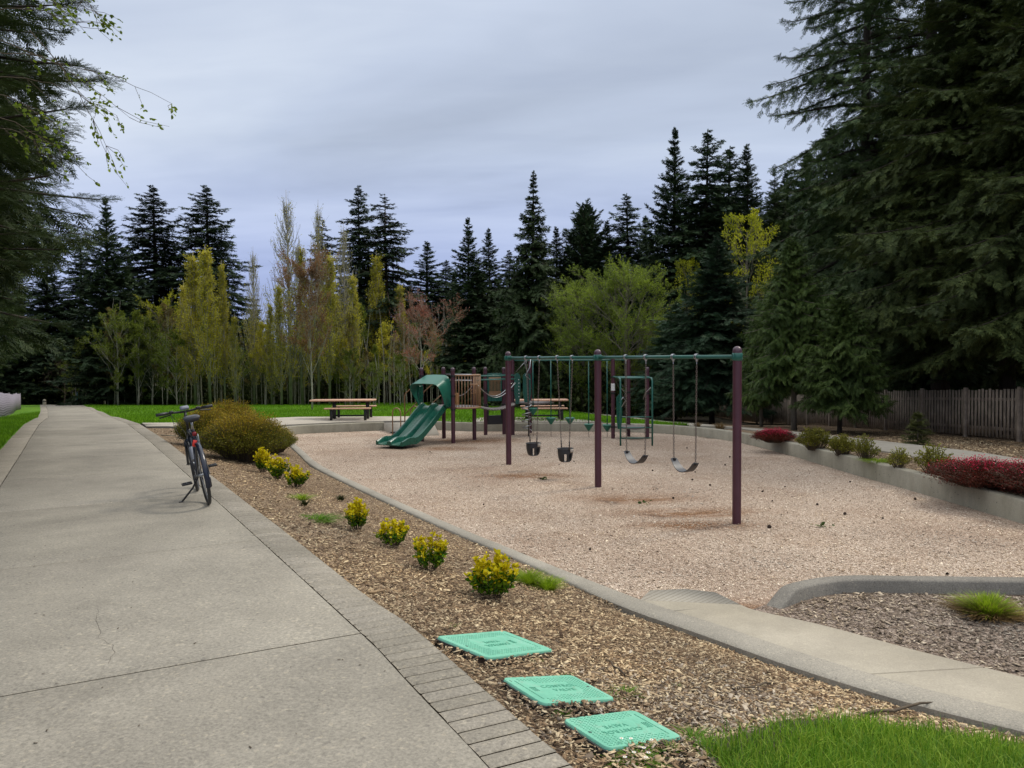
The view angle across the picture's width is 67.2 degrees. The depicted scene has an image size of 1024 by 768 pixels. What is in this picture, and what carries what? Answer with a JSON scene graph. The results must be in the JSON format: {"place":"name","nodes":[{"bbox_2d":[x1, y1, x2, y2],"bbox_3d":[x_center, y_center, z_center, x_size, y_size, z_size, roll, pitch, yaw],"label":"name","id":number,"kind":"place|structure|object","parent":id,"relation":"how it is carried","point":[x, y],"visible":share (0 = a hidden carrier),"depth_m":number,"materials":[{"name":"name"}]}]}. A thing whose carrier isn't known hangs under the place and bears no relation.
{"place":"outdoors","nodes":[
{"label":"outdoors","id":0,"kind":"place"},
{"bbox_2d":[0,411,39,447],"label":"grass","id":1,"kind":"structure","parent":0,"point":[11,425],"depth_m":22.69,"materials":[{"name":"green plant"}]},
{"bbox_2d":[0,405,572,767],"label":"path","id":2,"kind":"structure","parent":0,"point":[250,601],"depth_m":4.48,"materials":[{"name":"concrete"}]},
{"bbox_2d":[156,404,216,504],"bbox_3d":[-3.738,0.807,9.068,0.637,1.084,1.784,-12,7,-28],"label":"bicycle","id":3,"kind":"object","parent":2,"relation":"on","point":[195,455],"visible":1,"depth_m":8.84,"materials":[{"name":"black metal"}]},
{"bbox_2d":[84,402,688,425],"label":"lawn","id":4,"kind":"structure","parent":0,"point":[466,419],"depth_m":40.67,"materials":[{"name":"green plant"}]},
{"bbox_2d":[270,240,340,408],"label":"budding tree","id":5,"kind":"object","parent":4,"relation":"on","point":[313,271],"visible":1,"depth_m":40.90,"materials":[{"name":"brown plant"}]},
{"bbox_2d":[389,287,469,372],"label":"flowering tree","id":6,"kind":"object","parent":4,"relation":"on","point":[422,309],"visible":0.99,"depth_m":41.77,"materials":[{"name":"pink plant"}]},
{"bbox_2d":[0,0,923,347],"label":"sky","id":7,"kind":"structure","parent":0,"point":[445,110],"materials":[{"name":"grey"}]},
{"bbox_2d":[95,409,970,767],"bbox_3d":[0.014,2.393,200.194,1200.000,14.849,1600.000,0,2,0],"label":"ground","id":8,"kind":"structure","parent":0,"point":[701,419],"depth_m":43.63,"materials":[{"name":"brown soil"}]},
{"bbox_2d":[0,271,43,392],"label":"fir tree","id":9,"kind":"object","parent":8,"relation":"on","point":[7,383],"visible":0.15,"depth_m":75.21,"materials":[{"name":"green plant"}]},
{"bbox_2d":[0,252,81,404],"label":"fir tree","id":10,"kind":"object","parent":8,"relation":"on","point":[49,299],"visible":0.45,"depth_m":74.47,"materials":[{"name":"green plant"}]},
{"bbox_2d":[0,11,113,358],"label":"fir tree","id":11,"kind":"object","parent":8,"relation":"on","point":[70,168],"visible":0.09,"depth_m":17.69,"materials":[{"name":"green plant"}]},
{"bbox_2d":[0,0,114,365],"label":"fir tree","id":12,"kind":"object","parent":8,"relation":"on","point":[26,219],"visible":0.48,"depth_m":14.40,"materials":[{"name":"green plant"}]},
{"bbox_2d":[0,0,124,338],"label":"fir tree","id":13,"kind":"object","parent":8,"relation":"on","point":[6,142],"visible":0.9,"depth_m":9.59,"materials":[{"name":"green plant"}]},
{"bbox_2d":[50,236,101,370],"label":"fir tree","id":14,"kind":"object","parent":8,"relation":"on","point":[72,273],"visible":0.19,"depth_m":79.36,"materials":[{"name":"green plant"}]},
{"bbox_2d":[0,0,177,187],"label":"hazel branch","id":15,"kind":"object","parent":8,"relation":"on","point":[104,24],"visible":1,"depth_m":7.21,"materials":[{"name":"green plant"}]},
{"bbox_2d":[44,197,168,405],"bbox_3d":[-33.617,-6.717,64.865,8.648,18.068,9.619,0,2,16],"label":"fir tree","id":16,"kind":"object","parent":8,"relation":"on","point":[102,278],"visible":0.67,"depth_m":63.83,"materials":[{"name":"green plant"}]},
{"bbox_2d":[75,304,150,404],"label":"alder tree","id":17,"kind":"object","parent":8,"relation":"on","point":[119,318],"visible":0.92,"depth_m":61.33,"materials":[{"name":"green plant"}]},
{"bbox_2d":[104,323,172,405],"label":"alder tree","id":18,"kind":"object","parent":8,"relation":"on","point":[137,338],"visible":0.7,"depth_m":62.62,"materials":[{"name":"green plant"}]},
{"bbox_2d":[88,185,199,378],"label":"fir tree","id":19,"kind":"object","parent":8,"relation":"on","point":[158,263],"visible":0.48,"depth_m":77.84,"materials":[{"name":"green plant"}]},
{"bbox_2d":[124,314,177,405],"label":"alder tree","id":20,"kind":"object","parent":8,"relation":"on","point":[151,327],"visible":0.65,"depth_m":63.59,"materials":[{"name":"green plant"}]},
{"bbox_2d":[150,326,202,405],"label":"alder tree","id":21,"kind":"object","parent":8,"relation":"on","point":[166,345],"visible":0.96,"depth_m":61.68,"materials":[{"name":"green plant"}]},
{"bbox_2d":[174,250,209,404],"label":"poplar tree","id":22,"kind":"object","parent":8,"relation":"on","point":[192,284],"visible":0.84,"depth_m":61.64,"materials":[{"name":"green plant"}]},
{"bbox_2d":[191,245,224,403],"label":"poplar tree","id":23,"kind":"object","parent":8,"relation":"on","point":[205,298],"visible":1,"depth_m":59.62,"materials":[{"name":"green plant"}]},
{"bbox_2d":[142,185,275,402],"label":"fir tree","id":24,"kind":"object","parent":8,"relation":"on","point":[215,241],"visible":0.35,"depth_m":78.31,"materials":[{"name":"green plant"}]},
{"bbox_2d":[213,259,231,404],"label":"poplar tree","id":25,"kind":"object","parent":8,"relation":"on","point":[222,294],"visible":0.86,"depth_m":60.87,"materials":[{"name":"green plant"}]},
{"bbox_2d":[226,315,244,403],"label":"poplar tree","id":26,"kind":"object","parent":8,"relation":"on","point":[235,356],"visible":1,"depth_m":59.94,"materials":[{"name":"green plant"}]},
{"bbox_2d":[239,249,266,404],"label":"poplar tree","id":27,"kind":"object","parent":8,"relation":"on","point":[253,325],"visible":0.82,"depth_m":63.78,"materials":[{"name":"green plant"}]},
{"bbox_2d":[261,303,277,403],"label":"poplar tree","id":28,"kind":"object","parent":8,"relation":"on","point":[267,346],"visible":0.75,"depth_m":61.78,"materials":[{"name":"green plant"}]},
{"bbox_2d":[141,416,408,428],"bbox_3d":[-7.094,1.299,25.583,5.787,0.590,10.420,1,2,27],"label":"picnic pad","id":29,"kind":"object","parent":8,"relation":"on","point":[290,421],"visible":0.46,"depth_m":27.24,"materials":[{"name":"concrete"}]},
{"bbox_2d":[309,399,376,419],"bbox_3d":[-6.145,0.917,28.042,2.360,0.706,1.635,0,2,-2],"label":"picnic table","id":30,"kind":"object","parent":29,"relation":"on","point":[333,415],"visible":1,"depth_m":27.96,"materials":[{"name":"brown wood"}]},
{"bbox_2d":[93,299,461,404],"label":"woodland stems","id":31,"kind":"object","parent":8,"relation":"on","point":[265,398],"visible":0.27,"depth_m":64.66,"materials":[{"name":"brown plant"}]},
{"bbox_2d":[270,284,289,404],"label":"poplar tree","id":32,"kind":"object","parent":8,"relation":"on","point":[277,316],"visible":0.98,"depth_m":59.82,"materials":[{"name":"green plant"}]},
{"bbox_2d":[261,197,313,404],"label":"poplar tree","id":33,"kind":"object","parent":8,"relation":"on","point":[288,322],"visible":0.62,"depth_m":61.61,"materials":[{"name":"green plant"}]},
{"bbox_2d":[285,240,316,404],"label":"poplar tree","id":34,"kind":"object","parent":8,"relation":"on","point":[302,371],"visible":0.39,"depth_m":62.69,"materials":[{"name":"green plant"}]},
{"bbox_2d":[303,204,332,404],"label":"poplar tree","id":35,"kind":"object","parent":8,"relation":"on","point":[317,238],"visible":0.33,"depth_m":63.56,"materials":[{"name":"green plant"}]},
{"bbox_2d":[315,250,346,404],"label":"poplar tree","id":36,"kind":"object","parent":8,"relation":"on","point":[331,349],"visible":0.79,"depth_m":61.66,"materials":[{"name":"green plant"}]},
{"bbox_2d":[282,422,383,434],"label":"retaining wall","id":37,"kind":"structure","parent":8,"relation":"on","point":[336,427],"depth_m":26.47,"materials":[{"name":"concrete"}]},
{"bbox_2d":[333,223,357,404],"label":"poplar tree","id":38,"kind":"object","parent":8,"relation":"on","point":[342,318],"visible":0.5,"depth_m":65.57,"materials":[{"name":"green plant"}]},
{"bbox_2d":[332,346,365,404],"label":"alder tree","id":39,"kind":"object","parent":8,"relation":"on","point":[347,358],"visible":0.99,"depth_m":61.97,"materials":[{"name":"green plant"}]},
{"bbox_2d":[341,270,365,404],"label":"poplar tree","id":40,"kind":"object","parent":8,"relation":"on","point":[352,291],"visible":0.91,"depth_m":62.85,"materials":[{"name":"green plant"}]},
{"bbox_2d":[324,185,400,402],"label":"fir tree","id":41,"kind":"object","parent":8,"relation":"on","point":[359,255],"visible":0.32,"depth_m":73.78,"materials":[{"name":"green plant"}]},
{"bbox_2d":[363,250,390,402],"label":"poplar tree","id":42,"kind":"object","parent":8,"relation":"on","point":[376,282],"visible":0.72,"depth_m":69.62,"materials":[{"name":"green plant"}]},
{"bbox_2d":[0,328,764,419],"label":"woodland thicket","id":43,"kind":"object","parent":8,"relation":"on","point":[576,395],"visible":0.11,"depth_m":72.13,"materials":[{"name":"green plant"}]},
{"bbox_2d":[336,193,435,402],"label":"fir tree","id":44,"kind":"object","parent":8,"relation":"on","point":[391,256],"visible":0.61,"depth_m":71.72,"materials":[{"name":"green plant"}]},
{"bbox_2d":[380,241,465,402],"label":"fir tree","id":45,"kind":"object","parent":8,"relation":"on","point":[435,286],"visible":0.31,"depth_m":73.95,"materials":[{"name":"green plant"}]},
{"bbox_2d":[421,217,504,404],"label":"fir tree","id":46,"kind":"object","parent":8,"relation":"on","point":[465,351],"visible":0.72,"depth_m":58.89,"materials":[{"name":"green plant"}]},
{"bbox_2d":[466,228,508,403],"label":"fir tree","id":47,"kind":"object","parent":8,"relation":"on","point":[489,254],"visible":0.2,"depth_m":61.35,"materials":[{"name":"green plant"}]},
{"bbox_2d":[469,170,587,409],"bbox_3d":[1.252,-5.914,56.010,9.621,19.191,11.113,0,1,21],"label":"hemlock tree","id":48,"kind":"object","parent":8,"relation":"on","point":[526,293],"visible":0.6,"depth_m":54.66,"materials":[{"name":"green plant"}]},
{"bbox_2d":[546,227,583,380],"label":"fir tree","id":49,"kind":"object","parent":8,"relation":"on","point":[562,268],"visible":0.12,"depth_m":61.40,"materials":[{"name":"green plant"}]},
{"bbox_2d":[147,428,1023,767],"bbox_3d":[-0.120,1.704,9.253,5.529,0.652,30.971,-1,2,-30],"label":"mulch bed","id":50,"kind":"object","parent":8,"relation":"on","point":[300,462],"visible":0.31,"depth_m":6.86,"materials":[{"name":"brown wood"}]},
{"bbox_2d":[171,405,227,447],"bbox_3d":[-6.654,0.884,16.721,1.322,0.958,1.389,1,2,28],"label":"bronze shrub","id":51,"kind":"object","parent":50,"relation":"on","point":[200,422],"visible":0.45,"depth_m":16.46,"materials":[{"name":"brown plant"}]},
{"bbox_2d":[197,401,294,462],"bbox_3d":[-5.215,0.923,15.040,1.869,1.174,1.885,-1,2,-11],"label":"bronze shrub","id":52,"kind":"object","parent":50,"relation":"on","point":[242,438],"visible":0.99,"depth_m":14.70,"materials":[{"name":"green plant"}]},
{"bbox_2d":[344,496,369,529],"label":"golden shrub","id":53,"kind":"object","parent":50,"relation":"on","point":[354,511],"visible":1,"depth_m":8.61,"materials":[{"name":"yellow plant"}]},
{"bbox_2d":[373,518,409,545],"bbox_3d":[-1.258,1.541,8.032,0.394,0.294,0.366,0,2,-4],"label":"golden shrub","id":54,"kind":"object","parent":50,"relation":"on","point":[396,534],"visible":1,"depth_m":7.99,"materials":[{"name":"yellow plant"}]},
{"bbox_2d":[412,530,448,570],"bbox_3d":[-0.764,1.529,7.104,0.343,0.362,0.408,-1,2,-13],"label":"golden shrub","id":55,"kind":"object","parent":50,"relation":"on","point":[437,555],"visible":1,"depth_m":7.07,"materials":[{"name":"yellow plant"}]},
{"bbox_2d":[464,548,519,598],"bbox_3d":[-0.161,1.579,6.399,0.505,0.404,0.429,-2,3,-40],"label":"golden shrub","id":56,"kind":"object","parent":50,"relation":"on","point":[498,583],"visible":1,"depth_m":6.34,"materials":[{"name":"yellow plant"}]},
{"bbox_2d":[435,631,553,667],"bbox_3d":[-0.106,1.650,4.744,0.446,0.110,0.680,6,-7,39],"label":"valve box","id":57,"kind":"object","parent":50,"relation":"in","point":[495,645],"visible":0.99,"depth_m":4.66,"materials":[{"name":"teal plastic"}]},
{"bbox_2d":[500,675,615,716],"bbox_3d":[0.236,1.651,4.044,0.504,0.110,0.402,12,-5,-33],"label":"valve box","id":58,"kind":"object","parent":50,"relation":"in","point":[544,691],"visible":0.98,"depth_m":4.00,"materials":[{"name":"teal plastic"}]},
{"bbox_2d":[561,711,681,764],"bbox_3d":[0.509,1.659,3.595,0.477,0.110,0.365,9,-4,-32],"label":"valve box","id":59,"kind":"object","parent":50,"relation":"in","point":[603,732],"visible":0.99,"depth_m":3.56,"materials":[{"name":"teal plastic"}]},
{"bbox_2d":[553,198,620,335],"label":"pine tree","id":60,"kind":"object","parent":8,"relation":"on","point":[583,239],"visible":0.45,"depth_m":61.95,"materials":[{"name":"green plant"}]},
{"bbox_2d":[535,274,640,411],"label":"deciduous tree","id":61,"kind":"object","parent":8,"relation":"on","point":[568,345],"visible":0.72,"depth_m":52.13,"materials":[{"name":"green plant"}]},
{"bbox_2d":[569,220,636,387],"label":"fir tree","id":62,"kind":"object","parent":8,"relation":"on","point":[606,228],"visible":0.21,"depth_m":61.08,"materials":[{"name":"green plant"}]},
{"bbox_2d":[544,253,682,415],"bbox_3d":[6.683,-3.076,50.219,9.443,10.431,9.932,1,2,7],"label":"deciduous tree","id":63,"kind":"object","parent":8,"relation":"on","point":[615,279],"visible":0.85,"depth_m":49.18,"materials":[{"name":"green plant"}]},
{"bbox_2d":[583,193,660,371],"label":"fir tree","id":64,"kind":"object","parent":8,"relation":"on","point":[628,249],"visible":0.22,"depth_m":61.32,"materials":[{"name":"green plant"}]},
{"bbox_2d":[290,444,1023,736],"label":"concrete kerb","id":65,"kind":"structure","parent":8,"relation":"on","point":[957,709],"depth_m":5.96,"materials":[{"name":"grey concrete"}]},
{"bbox_2d":[611,127,704,415],"bbox_3d":[11.603,-8.107,57.688,8.636,21.944,9.617,0,2,12],"label":"fir tree","id":66,"kind":"object","parent":8,"relation":"on","point":[670,248],"visible":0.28,"depth_m":56.90,"materials":[{"name":"green plant"}]},
{"bbox_2d":[623,300,725,419],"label":"fir tree","id":67,"kind":"object","parent":8,"relation":"on","point":[660,342],"visible":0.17,"depth_m":45.56,"materials":[{"name":"green plant"}]},
{"bbox_2d":[641,589,737,610],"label":"ramp","id":68,"kind":"structure","parent":8,"relation":"on","point":[685,595],"depth_m":7.53,"materials":[{"name":"concrete"}]},
{"bbox_2d":[643,129,756,413],"bbox_3d":[14.178,-8.055,56.123,9.169,20.633,8.172,0,2,13],"label":"fir tree","id":69,"kind":"object","parent":8,"relation":"on","point":[706,207],"visible":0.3,"depth_m":55.00,"materials":[{"name":"green plant"}]},
{"bbox_2d":[641,236,779,423],"bbox_3d":[10.510,-2.724,39.977,7.383,9.955,7.094,-2,3,-41],"label":"fir tree","id":70,"kind":"object","parent":8,"relation":"on","point":[704,327],"visible":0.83,"depth_m":39.13,"materials":[{"name":"green plant"}]},
{"bbox_2d":[683,146,770,299],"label":"fir tree","id":71,"kind":"object","parent":8,"relation":"on","point":[732,168],"visible":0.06,"depth_m":59.28,"materials":[{"name":"green plant"}]},
{"bbox_2d":[435,421,1023,523],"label":"retaining wall","id":72,"kind":"structure","parent":8,"relation":"on","point":[1002,504],"depth_m":15.32,"materials":[{"name":"concrete"}]},
{"bbox_2d":[715,144,769,326],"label":"fir tree","id":73,"kind":"object","parent":8,"relation":"on","point":[751,183],"visible":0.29,"depth_m":55.29,"materials":[{"name":"green plant"}]},
{"bbox_2d":[719,207,781,328],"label":"maple tree","id":74,"kind":"object","parent":8,"relation":"on","point":[751,245],"visible":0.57,"depth_m":45.58,"materials":[{"name":"yellow plant"}]},
{"bbox_2d":[738,171,810,416],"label":"fir tree","id":75,"kind":"object","parent":8,"relation":"on","point":[773,216],"visible":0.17,"depth_m":49.47,"materials":[{"name":"green plant"}]},
{"bbox_2d":[773,124,854,259],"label":"fir tree","id":76,"kind":"object","parent":8,"relation":"on","point":[796,174],"visible":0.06,"depth_m":58.98,"materials":[{"name":"green plant"}]},
{"bbox_2d":[788,296,898,433],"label":"cedar tree","id":77,"kind":"object","parent":8,"relation":"on","point":[840,379],"visible":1,"depth_m":23.42,"materials":[{"name":"green plant"}]},
{"bbox_2d":[740,0,948,373],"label":"fir tree","id":78,"kind":"object","parent":8,"relation":"on","point":[850,154],"visible":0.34,"depth_m":33.56,"materials":[{"name":"green plant"}]},
{"bbox_2d":[693,387,1023,441],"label":"picket fence","id":79,"kind":"object","parent":8,"relation":"on","point":[951,424],"visible":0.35,"depth_m":24.07,"materials":[{"name":"brown wood"}]},
{"bbox_2d":[700,414,1023,458],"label":"mulch bed","id":80,"kind":"object","parent":8,"relation":"on","point":[826,427],"visible":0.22,"depth_m":24.05,"materials":[{"name":"brown wood"}]},
{"bbox_2d":[725,301,790,426],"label":"cedar tree","id":81,"kind":"object","parent":80,"relation":"on","point":[747,380],"visible":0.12,"depth_m":30.71,"materials":[{"name":"green plant"}]},
{"bbox_2d":[730,236,840,429],"bbox_3d":[9.752,-1.714,26.384,3.968,6.764,3.866,0,2,3],"label":"cedar tree","id":82,"kind":"object","parent":80,"relation":"on","point":[793,305],"visible":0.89,"depth_m":25.94,"materials":[{"name":"green plant"}]},
{"bbox_2d":[789,430,1023,495],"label":"bark chips","id":83,"kind":"object","parent":80,"relation":"on","point":[943,442],"visible":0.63,"depth_m":19.93,"materials":[{"name":"brown wood"}]},
{"bbox_2d":[900,411,934,444],"bbox_3d":[9.921,1.126,18.861,0.807,0.932,0.955,1,2,32],"label":"fir seedling","id":84,"kind":"object","parent":80,"relation":"on","point":[916,425],"visible":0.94,"depth_m":18.79,"materials":[{"name":"green plant"}]},
{"bbox_2d":[724,429,1023,496],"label":"planting strip","id":85,"kind":"object","parent":8,"relation":"on","point":[912,467],"visible":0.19,"depth_m":15.01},
{"bbox_2d":[751,427,797,442],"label":"azalea","id":86,"kind":"object","parent":85,"relation":"on","point":[773,435],"visible":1,"depth_m":19.46,"materials":[{"name":"red plant"}]},
{"bbox_2d":[795,427,836,450],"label":"olive shrub","id":87,"kind":"object","parent":85,"relation":"on","point":[813,439],"visible":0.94,"depth_m":17.54,"materials":[{"name":"green plant"}]},
{"bbox_2d":[910,442,956,473],"bbox_3d":[7.447,1.312,13.566,0.777,0.572,0.754,0,2,14],"label":"olive shrub","id":88,"kind":"object","parent":85,"relation":"on","point":[928,456],"visible":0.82,"depth_m":13.51,"materials":[{"name":"green plant"}]},
{"bbox_2d":[921,453,1016,489],"bbox_3d":[7.492,1.367,12.237,1.793,0.549,1.802,1,2,24],"label":"azalea","id":89,"kind":"object","parent":85,"relation":"on","point":[963,472],"visible":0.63,"depth_m":12.07,"materials":[{"name":"red plant"}]},
{"bbox_2d":[974,456,1023,493],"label":"azalea","id":90,"kind":"object","parent":85,"relation":"on","point":[1016,482],"visible":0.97,"depth_m":11.46,"materials":[{"name":"red plant"}]},
{"bbox_2d":[774,0,996,428],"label":"fir tree","id":91,"kind":"object","parent":8,"relation":"on","point":[851,277],"visible":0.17,"depth_m":29.14,"materials":[{"name":"green plant"}]},
{"bbox_2d":[753,592,1023,676],"bbox_3d":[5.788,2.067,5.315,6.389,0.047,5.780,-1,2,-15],"label":"front mulch bed","id":92,"kind":"object","parent":8,"relation":"on","point":[765,608],"visible":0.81,"depth_m":6.51,"materials":[{"name":"brown wood"}]},
{"bbox_2d":[923,590,1023,623],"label":"grass tuft","id":93,"kind":"object","parent":92,"relation":"on","point":[994,607],"visible":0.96,"depth_m":6.71,"materials":[{"name":"green plant"}]},
{"bbox_2d":[767,575,1023,608],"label":"concrete kerb","id":94,"kind":"structure","parent":8,"relation":"on","point":[787,595],"depth_m":7.38,"materials":[{"name":"grey concrete"}]},
{"bbox_2d":[813,0,1023,434],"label":"fir tree","id":95,"kind":"object","parent":8,"relation":"on","point":[943,110],"visible":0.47,"depth_m":23.87,"materials":[{"name":"green plant"}]},
{"bbox_2d":[835,151,1016,426],"bbox_3d":[16.733,-4.728,30.832,7.051,13.066,7.035,-2,2,-16],"label":"fir tree","id":96,"kind":"object","parent":8,"relation":"on","point":[924,382],"visible":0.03,"depth_m":29.56,"materials":[{"name":"green plant"}]},
{"bbox_2d":[892,0,1023,394],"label":"fir tree","id":97,"kind":"object","parent":8,"relation":"on","point":[1001,244],"visible":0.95,"depth_m":20.54,"materials":[{"name":"green plant"}]},
{"bbox_2d":[294,430,1023,608],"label":"play surface","id":98,"kind":"object","parent":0,"point":[630,473],"visible":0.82,"depth_m":12.24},
{"bbox_2d":[376,356,652,447],"bbox_3d":[0.204,0.564,23.274,8.008,2.804,5.162,0,2,0],"label":"play structure","id":99,"kind":"object","parent":98,"relation":"on","point":[419,423],"visible":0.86,"depth_m":23.50,"materials":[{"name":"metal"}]},
{"bbox_2d":[504,346,742,523],"bbox_3d":[1.569,0.786,14.246,0.204,2.851,7.412,-1,2,-27],"label":"swing frame","id":100,"kind":"object","parent":98,"relation":"on","point":[736,357],"visible":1,"depth_m":12.50,"materials":[{"name":"metal"}]},
{"bbox_2d":[298,431,1023,602],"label":"wood chips","id":101,"kind":"object","parent":98,"relation":"on","point":[769,566],"visible":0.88,"depth_m":10.51,"materials":[{"name":"beige wood"}]},
{"bbox_2d":[579,410,1023,463],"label":"side path","id":102,"kind":"structure","parent":0,"point":[887,447],"depth_m":16.85,"materials":[{"name":"concrete"}]},
{"bbox_2d":[643,600,1023,711],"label":"walkway","id":103,"kind":"structure","parent":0,"point":[939,674],"depth_m":5.87,"materials":[{"name":"concrete"}]},
{"bbox_2d":[686,704,1023,767],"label":"grass","id":104,"kind":"structure","parent":0,"point":[866,746],"depth_m":3.75,"materials":[{"name":"green plant"}]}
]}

